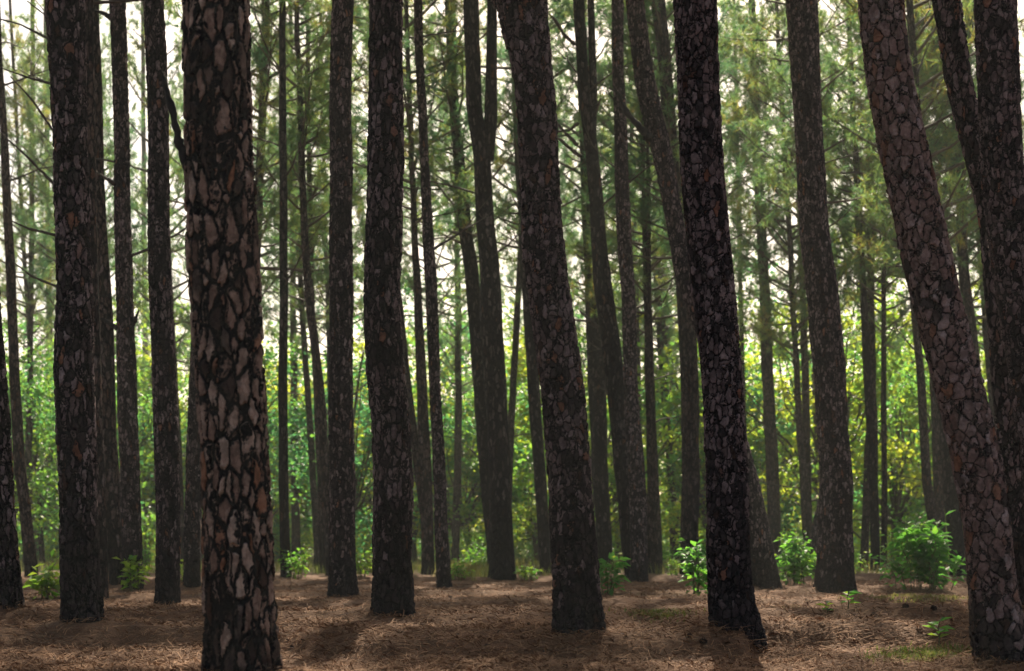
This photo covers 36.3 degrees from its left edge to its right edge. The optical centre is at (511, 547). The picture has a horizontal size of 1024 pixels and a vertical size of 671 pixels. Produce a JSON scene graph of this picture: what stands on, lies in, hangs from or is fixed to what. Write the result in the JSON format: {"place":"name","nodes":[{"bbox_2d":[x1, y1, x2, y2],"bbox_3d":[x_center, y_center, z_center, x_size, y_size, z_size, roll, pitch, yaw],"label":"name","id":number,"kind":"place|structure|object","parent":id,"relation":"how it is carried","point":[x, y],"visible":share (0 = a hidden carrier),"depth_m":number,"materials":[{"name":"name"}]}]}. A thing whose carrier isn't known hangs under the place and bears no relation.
{"place":"outdoors","nodes":[
{"label":"outdoors","id":0,"kind":"place"},
{"bbox_2d":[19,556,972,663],"bbox_3d":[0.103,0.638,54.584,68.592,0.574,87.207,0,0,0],"label":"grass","id":1,"kind":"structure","parent":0,"point":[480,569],"depth_m":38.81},
{"bbox_2d":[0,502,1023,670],"bbox_3d":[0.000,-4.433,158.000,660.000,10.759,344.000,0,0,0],"label":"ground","id":2,"kind":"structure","parent":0,"point":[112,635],"depth_m":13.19,"materials":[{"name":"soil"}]},
{"bbox_2d":[0,291,24,609],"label":"pine tree","id":3,"kind":"object","parent":2,"relation":"on","point":[11,591],"visible":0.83,"depth_m":14.15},
{"bbox_2d":[0,5,52,577],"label":"pine tree","id":4,"kind":"object","parent":2,"relation":"on","point":[27,532],"visible":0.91,"depth_m":39.08,"materials":[{"name":"brown plant"}]},
{"bbox_2d":[0,0,55,565],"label":"pine tree","id":5,"kind":"object","parent":2,"relation":"on","point":[32,302],"visible":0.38,"depth_m":70.71,"materials":[{"name":"green plant"}]},
{"bbox_2d":[6,0,57,548],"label":"pine tree","id":6,"kind":"object","parent":2,"relation":"on","point":[45,214],"visible":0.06,"depth_m":102.47,"materials":[{"name":"green plant"}]},
{"bbox_2d":[23,549,59,599],"bbox_3d":[-7.474,0.432,25.192,0.829,0.830,0.735,0,0,23],"label":"shrub","id":7,"kind":"object","parent":2,"relation":"on","point":[47,580],"visible":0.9,"depth_m":25.15,"materials":[{"name":"green plant"}]},
{"bbox_2d":[0,0,115,565],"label":"pine tree","id":8,"kind":"object","parent":2,"relation":"on","point":[25,298],"visible":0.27,"depth_m":72.21,"materials":[{"name":"green plant"}]},
{"bbox_2d":[4,322,117,543],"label":"broadleaf tree","id":9,"kind":"object","parent":2,"relation":"on","point":[40,442],"visible":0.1,"depth_m":72.64,"materials":[{"name":"green plant"}]},
{"bbox_2d":[0,0,142,599],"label":"pine tree","id":10,"kind":"object","parent":2,"relation":"on","point":[91,176],"visible":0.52,"depth_m":24.88,"materials":[{"name":"brown plant"}]},
{"bbox_2d":[44,0,104,622],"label":"pine tree","id":11,"kind":"object","parent":2,"relation":"on","point":[81,592],"visible":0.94,"depth_m":13.35,"materials":[{"name":"plant"}]},
{"bbox_2d":[5,0,147,349],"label":"pine tree","id":12,"kind":"object","parent":2,"relation":"on","point":[46,198],"visible":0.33,"depth_m":59.70,"materials":[{"name":"green plant"}]},
{"bbox_2d":[2,307,150,562],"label":"broadleaf tree","id":13,"kind":"object","parent":2,"relation":"on","point":[20,325],"visible":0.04,"depth_m":84.80,"materials":[{"name":"green plant"}]},
{"bbox_2d":[0,5,170,470],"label":"pine tree","id":14,"kind":"object","parent":2,"relation":"on","point":[106,135],"visible":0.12,"depth_m":66.65,"materials":[{"name":"green plant"}]},
{"bbox_2d":[12,0,182,584],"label":"pine tree","id":15,"kind":"object","parent":2,"relation":"on","point":[112,481],"visible":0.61,"depth_m":29.68,"materials":[{"name":"brown plant"}]},
{"bbox_2d":[8,331,187,550],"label":"broadleaf tree","id":16,"kind":"object","parent":2,"relation":"on","point":[44,479],"visible":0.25,"depth_m":68.17,"materials":[{"name":"green plant"}]},
{"bbox_2d":[44,2,185,588],"bbox_3d":[-7.033,-11.631,28.584,7.308,25.525,7.050,0,0,43],"label":"pine tree","id":17,"kind":"object","parent":2,"relation":"on","point":[129,460],"visible":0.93,"depth_m":28.01,"materials":[{"name":"brown wood"}]},
{"bbox_2d":[113,555,152,591],"bbox_3d":[-6.683,0.474,27.754,0.650,0.700,0.801,0,0,16],"label":"shrub","id":18,"kind":"object","parent":2,"relation":"on","point":[127,568],"visible":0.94,"depth_m":27.73,"materials":[{"name":"green plant"}]},
{"bbox_2d":[100,0,190,566],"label":"pine tree","id":19,"kind":"object","parent":2,"relation":"on","point":[132,64],"visible":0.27,"depth_m":61.85,"materials":[{"name":"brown plant"}]},
{"bbox_2d":[113,1,179,405],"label":"pine tree","id":20,"kind":"object","parent":2,"relation":"on","point":[143,148],"visible":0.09,"depth_m":119.68,"materials":[{"name":"brown plant"}]},
{"bbox_2d":[34,273,276,562],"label":"broadleaf tree","id":21,"kind":"object","parent":2,"relation":"on","point":[148,380],"visible":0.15,"depth_m":81.36,"materials":[{"name":"green plant"}]},
{"bbox_2d":[143,0,180,604],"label":"pine tree","id":22,"kind":"object","parent":2,"relation":"on","point":[166,471],"visible":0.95,"depth_m":21.48,"materials":[{"name":"plant"}]},
{"bbox_2d":[133,81,277,561],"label":"pine tree","id":23,"kind":"object","parent":2,"relation":"on","point":[175,295],"visible":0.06,"depth_m":77.49,"materials":[{"name":"green plant"}]},
{"bbox_2d":[161,0,283,670],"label":"pine tree","id":24,"kind":"object","parent":2,"relation":"on","point":[216,153],"visible":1,"depth_m":9.19,"materials":[{"name":"brown plant"}]},
{"bbox_2d":[152,361,314,553],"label":"broadleaf tree","id":25,"kind":"object","parent":2,"relation":"on","point":[306,523],"visible":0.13,"depth_m":82.86,"materials":[{"name":"green plant"}]},
{"bbox_2d":[144,0,329,444],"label":"pine tree","id":26,"kind":"object","parent":2,"relation":"on","point":[273,252],"visible":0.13,"depth_m":58.73,"materials":[{"name":"green plant"}]},
{"bbox_2d":[111,0,368,410],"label":"pine tree","id":27,"kind":"object","parent":2,"relation":"on","point":[259,58],"visible":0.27,"depth_m":48.10,"materials":[{"name":"green plant"}]},
{"bbox_2d":[139,309,353,562],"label":"broadleaf tree","id":28,"kind":"object","parent":2,"relation":"on","point":[270,408],"visible":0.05,"depth_m":84.28,"materials":[{"name":"green plant"}]},
{"bbox_2d":[182,0,325,587],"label":"pine tree","id":29,"kind":"object","parent":2,"relation":"on","point":[191,546],"visible":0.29,"depth_m":29.89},
{"bbox_2d":[250,0,327,576],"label":"pine tree","id":30,"kind":"object","parent":2,"relation":"on","point":[283,477],"visible":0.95,"depth_m":38.82,"materials":[{"name":"brown plant"}]},
{"bbox_2d":[261,1,325,561],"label":"pine tree","id":31,"kind":"object","parent":2,"relation":"on","point":[295,534],"visible":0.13,"depth_m":80.39,"materials":[{"name":"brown plant"}]},
{"bbox_2d":[278,548,311,579],"bbox_3d":[-5.374,0.396,38.648,0.880,0.796,0.887,0,0,0],"label":"shrub","id":32,"kind":"object","parent":2,"relation":"on","point":[295,565],"visible":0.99,"depth_m":38.55,"materials":[{"name":"green plant"}]},
{"bbox_2d":[252,27,363,565],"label":"pine tree","id":33,"kind":"object","parent":2,"relation":"on","point":[310,430],"visible":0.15,"depth_m":69.36,"materials":[{"name":"brown plant"}]},
{"bbox_2d":[250,0,368,574],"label":"pine tree","id":34,"kind":"object","parent":2,"relation":"on","point":[303,219],"visible":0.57,"depth_m":46.43,"materials":[{"name":"green plant"}]},
{"bbox_2d":[266,357,372,561],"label":"broadleaf tree","id":35,"kind":"object","parent":2,"relation":"on","point":[304,505],"visible":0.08,"depth_m":91.51,"materials":[{"name":"green plant"}]},
{"bbox_2d":[250,0,410,572],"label":"pine tree","id":36,"kind":"object","parent":2,"relation":"on","point":[321,553],"visible":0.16,"depth_m":51.42,"materials":[{"name":"green plant"}]},
{"bbox_2d":[263,2,409,502],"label":"pine tree","id":37,"kind":"object","parent":2,"relation":"on","point":[326,291],"visible":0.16,"depth_m":69.50,"materials":[{"name":"green plant"}]},
{"bbox_2d":[326,0,359,597],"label":"pine tree","id":38,"kind":"object","parent":2,"relation":"on","point":[342,575],"visible":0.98,"depth_m":25.45,"materials":[{"name":"plant"}]},
{"bbox_2d":[263,264,427,563],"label":"broadleaf tree","id":39,"kind":"object","parent":2,"relation":"on","point":[293,425],"visible":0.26,"depth_m":72.68,"materials":[{"name":"green plant"}]},
{"bbox_2d":[266,321,433,558],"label":"broadleaf tree","id":40,"kind":"object","parent":2,"relation":"on","point":[369,495],"visible":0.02,"depth_m":94.64,"materials":[{"name":"green plant"}]},
{"bbox_2d":[311,0,438,471],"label":"pine tree","id":41,"kind":"object","parent":2,"relation":"on","point":[363,212],"visible":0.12,"depth_m":69.85,"materials":[{"name":"green plant"}]},
{"bbox_2d":[266,0,511,574],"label":"pine tree","id":42,"kind":"object","parent":2,"relation":"on","point":[420,441],"visible":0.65,"depth_m":48.72,"materials":[{"name":"brown plant"}]},
{"bbox_2d":[363,0,415,616],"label":"pine tree","id":43,"kind":"object","parent":2,"relation":"on","point":[392,589],"visible":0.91,"depth_m":13.91,"materials":[{"name":"plant"}]},
{"bbox_2d":[353,332,485,563],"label":"broadleaf tree","id":44,"kind":"object","parent":2,"relation":"on","point":[415,535],"visible":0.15,"depth_m":83.25,"materials":[{"name":"green plant"}]},
{"bbox_2d":[361,0,499,589],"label":"pine tree","id":45,"kind":"object","parent":2,"relation":"on","point":[443,564],"visible":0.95,"depth_m":31.92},
{"bbox_2d":[354,0,516,493],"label":"pine tree","id":46,"kind":"object","parent":2,"relation":"on","point":[409,282],"visible":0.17,"depth_m":64.51,"materials":[{"name":"green plant"}]},
{"bbox_2d":[417,523,486,563],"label":"bush","id":47,"kind":"object","parent":2,"relation":"on","point":[463,546],"visible":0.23,"depth_m":84.55,"materials":[{"name":"green plant"}]},
{"bbox_2d":[352,0,557,567],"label":"pine tree","id":48,"kind":"object","parent":2,"relation":"on","point":[470,264],"visible":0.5,"depth_m":50.78,"materials":[{"name":"green plant"}]},
{"bbox_2d":[366,327,546,559],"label":"broadleaf tree","id":49,"kind":"object","parent":2,"relation":"on","point":[466,513],"visible":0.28,"depth_m":79.30,"materials":[{"name":"green plant"}]},
{"bbox_2d":[401,3,516,561],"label":"pine tree","id":50,"kind":"object","parent":2,"relation":"on","point":[457,368],"visible":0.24,"depth_m":76.38,"materials":[{"name":"green plant"}]},
{"bbox_2d":[403,0,516,579],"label":"pine tree","id":51,"kind":"object","parent":2,"relation":"on","point":[490,340],"visible":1,"depth_m":39.14,"materials":[{"name":"brown plant"}]},
{"bbox_2d":[356,267,584,557],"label":"broadleaf tree","id":52,"kind":"object","parent":2,"relation":"on","point":[410,340],"visible":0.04,"depth_m":99.37,"materials":[{"name":"green plant"}]},
{"bbox_2d":[415,350,545,554],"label":"broadleaf tree","id":53,"kind":"object","parent":2,"relation":"on","point":[449,446],"visible":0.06,"depth_m":82.80,"materials":[{"name":"green plant"}]},
{"bbox_2d":[427,285,586,553],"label":"broadleaf tree","id":54,"kind":"object","parent":2,"relation":"on","point":[506,365],"visible":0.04,"depth_m":98.02,"materials":[{"name":"green plant"}]},
{"bbox_2d":[0,576,1023,670],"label":"needle litter","id":55,"kind":"object","parent":2,"relation":"on","point":[104,663],"visible":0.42,"depth_m":12.08,"materials":[{"name":"brown plant"}]},
{"bbox_2d":[446,0,607,480],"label":"pine tree","id":56,"kind":"object","parent":2,"relation":"on","point":[514,364],"visible":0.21,"depth_m":64.64,"materials":[{"name":"green plant"}]},
{"bbox_2d":[402,0,652,573],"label":"pine tree","id":57,"kind":"object","parent":2,"relation":"on","point":[536,430],"visible":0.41,"depth_m":50.52,"materials":[{"name":"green plant"}]},
{"bbox_2d":[498,41,586,557],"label":"pine tree","id":58,"kind":"object","parent":2,"relation":"on","point":[511,299],"visible":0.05,"depth_m":77.35,"materials":[{"name":"green plant"}]},
{"bbox_2d":[469,344,619,560],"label":"broadleaf tree","id":59,"kind":"object","parent":2,"relation":"on","point":[530,518],"visible":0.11,"depth_m":86.11,"materials":[{"name":"green plant"}]},
{"bbox_2d":[493,0,606,635],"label":"pine tree","id":60,"kind":"object","parent":2,"relation":"on","point":[575,564],"visible":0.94,"depth_m":11.56,"materials":[{"name":"brown plant"}]},
{"bbox_2d":[493,0,674,569],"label":"pine tree","id":61,"kind":"object","parent":2,"relation":"on","point":[597,396],"visible":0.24,"depth_m":55.25,"materials":[{"name":"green plant"}]},
{"bbox_2d":[559,2,654,537],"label":"pine tree","id":62,"kind":"object","parent":2,"relation":"on","point":[579,307],"visible":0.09,"depth_m":78.07,"materials":[{"name":"green plant"}]},
{"bbox_2d":[576,0,648,581],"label":"pine tree","id":63,"kind":"object","parent":2,"relation":"on","point":[638,512],"visible":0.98,"depth_m":38.36,"materials":[{"name":"plant"}]},
{"bbox_2d":[548,0,678,577],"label":"pine tree","id":64,"kind":"object","parent":2,"relation":"on","point":[601,270],"visible":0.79,"depth_m":40.99,"materials":[{"name":"brown plant"}]},
{"bbox_2d":[598,552,629,594],"bbox_3d":[1.577,0.432,25.289,0.726,0.741,0.679,0,0,-30],"label":"shrub","id":65,"kind":"object","parent":2,"relation":"on","point":[604,565],"visible":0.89,"depth_m":25.25,"materials":[{"name":"green plant"}]},
{"bbox_2d":[474,277,760,560],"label":"broadleaf tree","id":66,"kind":"object","parent":2,"relation":"on","point":[612,482],"visible":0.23,"depth_m":69.80,"materials":[{"name":"green plant"}]},
{"bbox_2d":[601,44,677,492],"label":"pine tree","id":67,"kind":"object","parent":2,"relation":"on","point":[638,294],"visible":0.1,"depth_m":72.30,"materials":[{"name":"green plant"}]},
{"bbox_2d":[612,15,679,561],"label":"pine tree","id":68,"kind":"object","parent":2,"relation":"on","point":[659,328],"visible":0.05,"depth_m":79.24,"materials":[{"name":"brown plant"}]},
{"bbox_2d":[562,0,743,572],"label":"pine tree","id":69,"kind":"object","parent":2,"relation":"on","point":[650,517],"visible":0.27,"depth_m":52.55,"materials":[{"name":"green plant"}]},
{"bbox_2d":[553,0,752,572],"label":"pine tree","id":70,"kind":"object","parent":2,"relation":"on","point":[658,535],"visible":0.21,"depth_m":52.45,"materials":[{"name":"brown plant"}]},
{"bbox_2d":[609,87,699,558],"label":"pine tree","id":71,"kind":"object","parent":2,"relation":"on","point":[664,323],"visible":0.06,"depth_m":80.34,"materials":[{"name":"green plant"}]},
{"bbox_2d":[583,0,792,574],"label":"pine tree","id":72,"kind":"object","parent":2,"relation":"on","point":[690,418],"visible":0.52,"depth_m":49.20,"materials":[{"name":"brown plant"}]},
{"bbox_2d":[674,537,707,595],"bbox_3d":[2.939,0.324,25.353,0.760,0.985,0.792,0,0,-33],"label":"shrub","id":73,"kind":"object","parent":2,"relation":"on","point":[689,567],"visible":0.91,"depth_m":25.27,"materials":[{"name":"green plant"}]},
{"bbox_2d":[607,0,782,589],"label":"pine tree","id":74,"kind":"object","parent":2,"relation":"on","point":[653,131],"visible":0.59,"depth_m":29.48,"materials":[{"name":"brown wood"}]},
{"bbox_2d":[634,0,777,538],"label":"pine tree","id":75,"kind":"object","parent":2,"relation":"on","point":[733,58],"visible":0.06,"depth_m":65.58,"materials":[{"name":"green plant"}]},
{"bbox_2d":[621,347,813,558],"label":"broadleaf tree","id":76,"kind":"object","parent":2,"relation":"on","point":[676,477],"visible":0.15,"depth_m":77.74,"materials":[{"name":"green plant"}]},
{"bbox_2d":[673,0,767,651],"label":"pine tree","id":77,"kind":"object","parent":2,"relation":"on","point":[731,595],"visible":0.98,"depth_m":12.02,"materials":[{"name":"brown plant"}]},
{"bbox_2d":[642,364,812,547],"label":"broadleaf tree","id":78,"kind":"object","parent":2,"relation":"on","point":[777,419],"visible":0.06,"depth_m":78.96,"materials":[{"name":"green plant"}]},
{"bbox_2d":[660,365,811,548],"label":"broadleaf tree","id":79,"kind":"object","parent":2,"relation":"on","point":[759,442],"visible":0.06,"depth_m":78.66,"materials":[{"name":"green plant"}]},
{"bbox_2d":[699,0,797,479],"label":"pine tree","id":80,"kind":"object","parent":2,"relation":"on","point":[741,346],"visible":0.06,"depth_m":68.08,"materials":[{"name":"green plant"}]},
{"bbox_2d":[718,0,815,567],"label":"pine tree","id":81,"kind":"object","parent":2,"relation":"on","point":[772,469],"visible":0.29,"depth_m":63.37,"materials":[{"name":"green plant"}]},
{"bbox_2d":[773,530,816,585],"bbox_3d":[5.907,0.222,32.133,1.143,1.175,1.226,0,0,0],"label":"shrub","id":82,"kind":"object","parent":2,"relation":"on","point":[792,564],"visible":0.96,"depth_m":32.05,"materials":[{"name":"green plant"}]},
{"bbox_2d":[720,0,872,552],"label":"pine tree","id":83,"kind":"object","parent":2,"relation":"on","point":[795,304],"visible":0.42,"depth_m":59.62,"materials":[{"name":"green plant"}]},
{"bbox_2d":[698,257,895,560],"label":"broadleaf tree","id":84,"kind":"object","parent":2,"relation":"on","point":[787,507],"visible":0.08,"depth_m":78.67,"materials":[{"name":"green plant"}]},
{"bbox_2d":[717,0,886,574],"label":"pine tree","id":85,"kind":"object","parent":2,"relation":"on","point":[772,92],"visible":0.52,"depth_m":44.44,"materials":[{"name":"plant"}]},
{"bbox_2d":[727,5,880,539],"bbox_3d":[11.673,-11.367,63.260,6.382,25.062,5.868,0,0,23],"label":"pine tree","id":86,"kind":"object","parent":2,"relation":"on","point":[805,409],"visible":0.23,"depth_m":63.37,"materials":[{"name":"green plant"}]},
{"bbox_2d":[654,220,987,562],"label":"broadleaf tree","id":87,"kind":"object","parent":2,"relation":"on","point":[853,405],"visible":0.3,"depth_m":67.30,"materials":[{"name":"green plant"}]},
{"bbox_2d":[785,0,857,593],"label":"pine tree","id":88,"kind":"object","parent":2,"relation":"on","point":[834,571],"visible":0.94,"depth_m":27.54,"materials":[{"name":"plant"}]},
{"bbox_2d":[769,36,936,567],"bbox_3d":[14.811,-10.574,63.545,7.095,23.460,6.761,0,0,41],"label":"pine tree","id":89,"kind":"object","parent":2,"relation":"on","point":[865,530],"visible":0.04,"depth_m":62.91,"materials":[{"name":"brown plant"}]},
{"bbox_2d":[781,0,944,570],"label":"pine tree","id":90,"kind":"object","parent":2,"relation":"on","point":[872,472],"visible":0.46,"depth_m":57.82,"materials":[{"name":"green plant"}]},
{"bbox_2d":[781,0,971,540],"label":"pine tree","id":91,"kind":"object","parent":2,"relation":"on","point":[872,337],"visible":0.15,"depth_m":59.86,"materials":[{"name":"green plant"}]},
{"bbox_2d":[781,242,987,562],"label":"broadleaf tree","id":92,"kind":"object","parent":2,"relation":"on","point":[980,340],"visible":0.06,"depth_m":85.82,"materials":[{"name":"green plant"}]},
{"bbox_2d":[788,303,986,558],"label":"broadleaf tree","id":93,"kind":"object","parent":2,"relation":"on","point":[899,510],"visible":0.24,"depth_m":74.49,"materials":[{"name":"green plant"}]},
{"bbox_2d":[798,0,978,569],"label":"pine tree","id":94,"kind":"object","parent":2,"relation":"on","point":[857,276],"visible":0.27,"depth_m":58.59,"materials":[{"name":"green plant"}]},
{"bbox_2d":[822,0,977,568],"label":"pine tree","id":95,"kind":"object","parent":2,"relation":"on","point":[926,480],"visible":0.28,"depth_m":53.40,"materials":[{"name":"green plant"}]},
{"bbox_2d":[851,1,981,499],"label":"pine tree","id":96,"kind":"object","parent":2,"relation":"on","point":[889,291],"visible":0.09,"depth_m":60.20,"materials":[{"name":"brown plant"}]},
{"bbox_2d":[845,0,990,566],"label":"pine tree","id":97,"kind":"object","parent":2,"relation":"on","point":[938,490],"visible":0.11,"depth_m":58.35,"materials":[{"name":"green plant"}]},
{"bbox_2d":[871,510,966,590],"bbox_3d":[7.490,0.064,28.227,1.784,1.494,1.643,0,0,40],"label":"shrub","id":98,"kind":"object","parent":2,"relation":"on","point":[926,566],"visible":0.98,"depth_m":28.01,"materials":[{"name":"green plant"}]},
{"bbox_2d":[821,0,1023,575],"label":"pine tree","id":99,"kind":"object","parent":2,"relation":"on","point":[953,518],"visible":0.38,"depth_m":42.30,"materials":[{"name":"green plant"}]},
{"bbox_2d":[848,0,1023,425],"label":"pine tree","id":100,"kind":"object","parent":2,"relation":"on","point":[965,283],"visible":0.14,"depth_m":57.92,"materials":[{"name":"green plant"}]},
{"bbox_2d":[887,271,987,541],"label":"broadleaf tree","id":101,"kind":"object","parent":2,"relation":"on","point":[983,370],"visible":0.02,"depth_m":80.88,"materials":[{"name":"green plant"}]},
{"bbox_2d":[857,0,1023,663],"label":"pine tree","id":102,"kind":"object","parent":2,"relation":"on","point":[996,613],"visible":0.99,"depth_m":10.74,"materials":[{"name":"brown plant"}]},
{"bbox_2d":[905,0,1023,434],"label":"pine tree","id":103,"kind":"object","parent":2,"relation":"on","point":[985,343],"visible":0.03,"depth_m":60.79,"materials":[{"name":"brown plant"}]},
{"bbox_2d":[932,0,1023,604],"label":"pine tree","id":104,"kind":"object","parent":2,"relation":"on","point":[948,15],"visible":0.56,"depth_m":13.92,"materials":[{"name":"plant"}]},
{"bbox_2d":[973,0,1023,483],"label":"pine tree","id":105,"kind":"object","parent":2,"relation":"on","point":[999,93],"visible":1,"depth_m":13.07,"materials":[{"name":"brown plant"}]},
{"bbox_2d":[0,0,1023,497],"label":"sky","id":106,"kind":"structure","parent":0,"point":[19,6],"materials":[{"name":"white"}]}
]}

